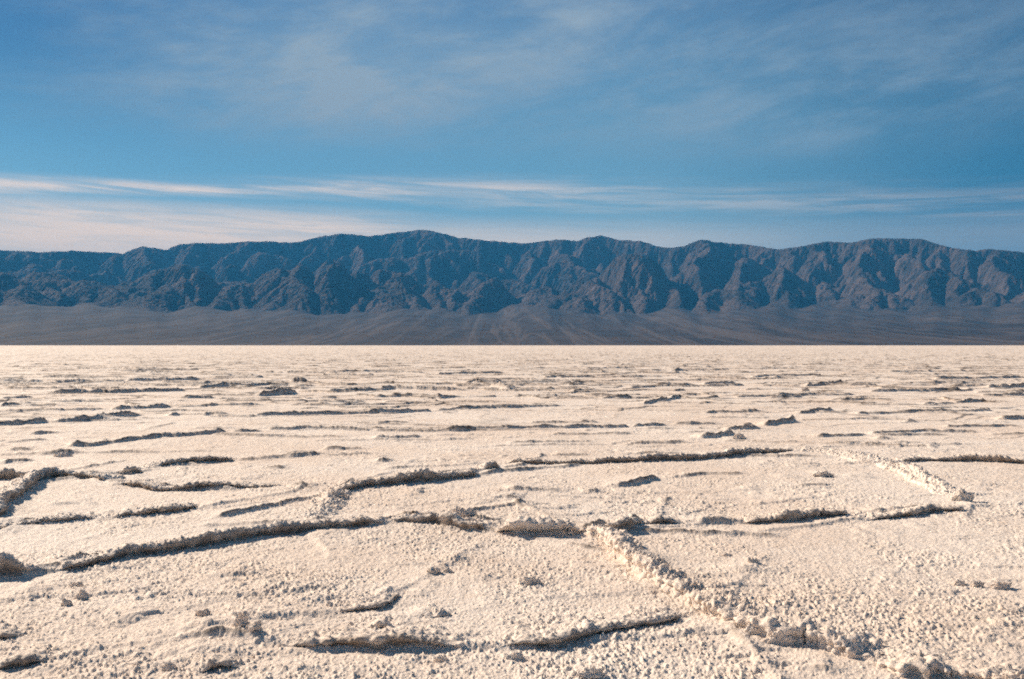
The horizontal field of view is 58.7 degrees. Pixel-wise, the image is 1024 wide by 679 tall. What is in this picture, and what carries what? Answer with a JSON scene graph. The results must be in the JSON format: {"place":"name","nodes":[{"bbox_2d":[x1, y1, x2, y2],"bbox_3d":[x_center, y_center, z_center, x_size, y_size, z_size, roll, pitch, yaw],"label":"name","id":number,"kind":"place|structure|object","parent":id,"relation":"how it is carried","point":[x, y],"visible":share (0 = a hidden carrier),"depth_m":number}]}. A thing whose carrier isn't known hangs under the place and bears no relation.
{"place":"outdoors","nodes":[
{"label":"outdoors","id":0,"kind":"place"},
{"bbox_2d":[0,345,1023,678],"bbox_3d":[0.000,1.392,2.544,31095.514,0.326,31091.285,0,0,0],"label":"salt flat","id":1,"kind":"structure","parent":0,"point":[302,425],"depth_m":8.75},
{"bbox_2d":[0,467,29,479],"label":"salt ridge","id":2,"kind":"structure","parent":1,"relation":"on","point":[8,473],"depth_m":10.07},
{"bbox_2d":[0,620,36,638],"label":"salt ridge","id":3,"kind":"structure","parent":1,"relation":"on","point":[8,630],"depth_m":4.68},
{"bbox_2d":[0,551,38,576],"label":"salt ridge","id":4,"kind":"structure","parent":1,"relation":"on","point":[10,565],"depth_m":5.86},
{"bbox_2d":[0,643,58,668],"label":"salt ridge","id":5,"kind":"structure","parent":1,"relation":"on","point":[23,656],"depth_m":4.29},
{"bbox_2d":[0,511,101,528],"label":"salt ridge","id":6,"kind":"structure","parent":1,"relation":"on","point":[59,516],"depth_m":7.68},
{"bbox_2d":[53,451,72,456],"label":"salt clump","id":7,"kind":"object","parent":1,"relation":"on","point":[63,454],"visible":0.99,"depth_m":12.25},
{"bbox_2d":[0,466,125,514],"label":"salt ridge","id":8,"kind":"structure","parent":1,"relation":"on","point":[14,489],"depth_m":9.61},
{"bbox_2d":[60,598,72,604],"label":"salt clump","id":9,"kind":"object","parent":1,"relation":"on","point":[66,601],"visible":1,"depth_m":5.19},
{"bbox_2d":[69,582,84,587],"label":"salt clump","id":10,"kind":"object","parent":1,"relation":"on","point":[78,584],"visible":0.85,"depth_m":5.61},
{"bbox_2d":[73,589,88,599],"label":"salt clump","id":11,"kind":"object","parent":1,"relation":"on","point":[82,594],"visible":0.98,"depth_m":5.33},
{"bbox_2d":[119,465,143,474],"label":"salt ridge","id":12,"kind":"structure","parent":1,"relation":"on","point":[131,469],"depth_m":10.48},
{"bbox_2d":[116,650,156,664],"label":"salt ridge","id":13,"kind":"structure","parent":1,"relation":"on","point":[140,655],"depth_m":4.32},
{"bbox_2d":[105,502,199,517],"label":"salt ridge","id":14,"kind":"structure","parent":1,"relation":"on","point":[163,508],"depth_m":8.02},
{"bbox_2d":[161,662,177,671],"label":"salt clump","id":15,"kind":"object","parent":1,"relation":"on","point":[170,666],"visible":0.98,"depth_m":4.19},
{"bbox_2d":[143,455,233,466],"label":"salt ridge","id":16,"kind":"structure","parent":1,"relation":"on","point":[198,458],"depth_m":11.44},
{"bbox_2d":[119,479,281,490],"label":"salt ridge","id":17,"kind":"structure","parent":1,"relation":"on","point":[149,484],"depth_m":9.47},
{"bbox_2d":[194,608,210,615],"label":"salt clump","id":18,"kind":"object","parent":1,"relation":"on","point":[204,612],"visible":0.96,"depth_m":4.98},
{"bbox_2d":[177,649,254,676],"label":"salt ridge","id":19,"kind":"structure","parent":1,"relation":"on","point":[211,660],"depth_m":4.23},
{"bbox_2d":[51,514,383,571],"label":"salt ridge","id":20,"kind":"structure","parent":1,"relation":"on","point":[216,536],"depth_m":6.83},
{"bbox_2d":[232,611,249,627],"bbox_3d":[-1.404,1.458,4.702,0.096,0.115,0.061,0,0,0],"label":"salt clump","id":21,"kind":"object","parent":1,"relation":"on","point":[241,620],"visible":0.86,"depth_m":4.69},
{"bbox_2d":[246,620,264,632],"bbox_3d":[-1.305,1.462,4.624,0.108,0.067,0.064,0,0,0],"label":"salt clump","id":22,"kind":"object","parent":1,"relation":"on","point":[256,625],"visible":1,"depth_m":4.62},
{"bbox_2d":[298,488,350,517],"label":"salt ridge","id":23,"kind":"structure","parent":1,"relation":"on","point":[326,502],"depth_m":8.33},
{"bbox_2d":[320,489,347,499],"bbox_3d":[-1.728,1.507,8.810,0.316,0.131,0.149,0,0,0],"label":"salt clump","id":24,"kind":"object","parent":1,"relation":"on","point":[339,494],"visible":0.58,"depth_m":8.77},
{"bbox_2d":[328,590,403,611],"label":"salt ridge","id":25,"kind":"structure","parent":1,"relation":"on","point":[375,600],"depth_m":5.23},
{"bbox_2d":[278,624,464,650],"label":"salt ridge","id":26,"kind":"structure","parent":1,"relation":"on","point":[379,639],"depth_m":4.50},
{"bbox_2d":[350,612,402,627],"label":"salt ridge","id":27,"kind":"structure","parent":1,"relation":"on","point":[381,620],"depth_m":4.88},
{"bbox_2d":[327,468,478,489],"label":"salt ridge","id":28,"kind":"structure","parent":1,"relation":"on","point":[421,474],"depth_m":9.80},
{"bbox_2d":[426,567,440,573],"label":"salt clump","id":29,"kind":"object","parent":1,"relation":"on","point":[433,570],"visible":1,"depth_m":5.93},
{"bbox_2d":[434,655,446,662],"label":"salt clump","id":30,"kind":"object","parent":1,"relation":"on","point":[439,659],"visible":1,"depth_m":4.29},
{"bbox_2d":[424,604,457,617],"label":"clump","id":31,"kind":"structure","parent":1,"relation":"on","point":[439,612],"depth_m":5.05},
{"bbox_2d":[387,511,502,530],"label":"salt ridge","id":32,"kind":"structure","parent":1,"relation":"on","point":[446,518],"depth_m":7.46},
{"bbox_2d":[442,567,453,572],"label":"salt clump","id":33,"kind":"object","parent":1,"relation":"on","point":[447,570],"visible":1,"depth_m":5.97},
{"bbox_2d":[448,506,476,517],"bbox_3d":[-0.428,1.462,7.714,0.264,0.096,0.147,0,0,0],"label":"salt clump","id":34,"kind":"object","parent":1,"relation":"on","point":[463,512],"visible":0.74,"depth_m":7.69},
{"bbox_2d":[466,516,476,520],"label":"salt clump","id":35,"kind":"object","parent":1,"relation":"on","point":[470,519],"visible":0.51,"depth_m":7.45},
{"bbox_2d":[472,460,499,469],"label":"salt ridge","id":36,"kind":"structure","parent":1,"relation":"on","point":[491,464],"depth_m":10.84},
{"bbox_2d":[505,651,523,659],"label":"salt clump","id":37,"kind":"object","parent":1,"relation":"on","point":[516,655],"visible":1,"depth_m":4.35},
{"bbox_2d":[517,576,544,585],"bbox_3d":[0.123,1.510,5.685,0.182,0.067,0.088,0,0,0],"label":"salt clump","id":38,"kind":"object","parent":1,"relation":"on","point":[526,581],"visible":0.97,"depth_m":5.66},
{"bbox_2d":[494,515,583,535],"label":"salt ridge","id":39,"kind":"structure","parent":1,"relation":"on","point":[539,525],"depth_m":7.14},
{"bbox_2d":[489,605,688,648],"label":"salt ridge","id":40,"kind":"structure","parent":1,"relation":"on","point":[554,635],"depth_m":4.73},
{"bbox_2d":[576,666,603,678],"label":"salt clump","id":41,"kind":"object","parent":1,"relation":"on","point":[592,672],"visible":1,"depth_m":4.09},
{"bbox_2d":[602,515,642,530],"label":"salt ridge","id":42,"kind":"structure","parent":1,"relation":"on","point":[621,522],"depth_m":7.28},
{"bbox_2d":[583,524,706,596],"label":"salt ridge","id":43,"kind":"structure","parent":1,"relation":"on","point":[620,543],"depth_m":5.88},
{"bbox_2d":[505,447,792,463],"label":"salt ridge","id":44,"kind":"structure","parent":1,"relation":"on","point":[727,452],"depth_m":11.75},
{"bbox_2d":[655,557,667,563],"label":"salt clump","id":45,"kind":"object","parent":1,"relation":"on","point":[658,559],"visible":0.18,"depth_m":5.97},
{"bbox_2d":[642,514,687,524],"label":"salt ridge","id":46,"kind":"structure","parent":1,"relation":"on","point":[657,519],"depth_m":7.57},
{"bbox_2d":[688,581,698,588],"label":"salt clump","id":47,"kind":"object","parent":1,"relation":"on","point":[694,584],"visible":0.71,"depth_m":5.43},
{"bbox_2d":[732,432,746,438],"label":"salt clump","id":48,"kind":"object","parent":1,"relation":"on","point":[739,435],"visible":0.81,"depth_m":14.31},
{"bbox_2d":[745,617,758,634],"bbox_3d":[1.239,1.476,4.676,0.088,0.106,0.062,0,0,19],"label":"salt clump","id":49,"kind":"object","parent":1,"relation":"on","point":[751,629],"visible":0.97,"depth_m":4.66},
{"bbox_2d":[747,557,758,562],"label":"salt clump","id":50,"kind":"object","parent":1,"relation":"on","point":[751,559],"visible":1,"depth_m":6.11},
{"bbox_2d":[762,627,804,645],"bbox_3d":[1.362,1.498,4.571,0.216,0.102,0.092,0,0,0],"label":"salt clump","id":51,"kind":"object","parent":1,"relation":"on","point":[776,637],"visible":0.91,"depth_m":4.54},
{"bbox_2d":[686,588,883,661],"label":"salt ridge","id":52,"kind":"structure","parent":1,"relation":"on","point":[849,644],"depth_m":4.60},
{"bbox_2d":[741,507,854,523],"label":"salt ridge","id":53,"kind":"structure","parent":1,"relation":"on","point":[789,515],"depth_m":7.72},
{"bbox_2d":[812,470,833,476],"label":"salt clump","id":54,"kind":"object","parent":1,"relation":"on","point":[822,473],"visible":1,"depth_m":10.28},
{"bbox_2d":[796,445,900,463],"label":"salt ridge","id":55,"kind":"structure","parent":1,"relation":"on","point":[850,455],"depth_m":12.20},
{"bbox_2d":[854,503,969,520],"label":"salt ridge","id":56,"kind":"structure","parent":1,"relation":"on","point":[927,508],"depth_m":7.95},
{"bbox_2d":[876,459,955,494],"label":"salt ridge","id":57,"kind":"structure","parent":1,"relation":"on","point":[918,475],"depth_m":9.92},
{"bbox_2d":[874,652,1016,678],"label":"salt ridge","id":58,"kind":"structure","parent":1,"relation":"on","point":[903,664],"depth_m":4.16},
{"bbox_2d":[892,453,1023,463],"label":"salt ridge","id":59,"kind":"structure","parent":1,"relation":"on","point":[1000,458],"depth_m":11.73},
{"bbox_2d":[953,579,965,585],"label":"salt clump","id":60,"kind":"object","parent":1,"relation":"on","point":[957,582],"visible":1,"depth_m":5.67},
{"bbox_2d":[951,488,974,501],"bbox_3d":[4.296,1.482,8.662,0.222,0.142,0.118,0,0,0],"label":"salt clump","id":61,"kind":"object","parent":1,"relation":"on","point":[962,494],"visible":1,"depth_m":8.64},
{"bbox_2d":[971,581,984,586],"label":"salt clump","id":62,"kind":"object","parent":1,"relation":"on","point":[977,584],"visible":1,"depth_m":5.64},
{"bbox_2d":[989,581,1011,589],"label":"salt clump","id":63,"kind":"object","parent":1,"relation":"on","point":[998,585],"visible":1,"depth_m":5.59},
{"bbox_2d":[991,668,1023,678],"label":"salt clump","id":64,"kind":"object","parent":1,"relation":"on","point":[1019,674],"visible":1,"depth_m":4.01},
{"bbox_2d":[0,230,1023,315],"bbox_3d":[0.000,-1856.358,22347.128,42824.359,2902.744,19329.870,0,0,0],"label":"mountains","id":65,"kind":"structure","parent":0,"point":[410,270],"depth_m":19237.33},
{"bbox_2d":[0,303,1023,344],"bbox_3d":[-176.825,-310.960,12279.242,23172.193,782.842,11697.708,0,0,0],"label":"alluvial fan terrain","id":66,"kind":"structure","parent":0,"point":[93,324],"depth_m":12073.74},
{"bbox_2d":[0,0,1023,253],"label":"sky","id":67,"kind":"structure","parent":0,"point":[126,125]}
]}

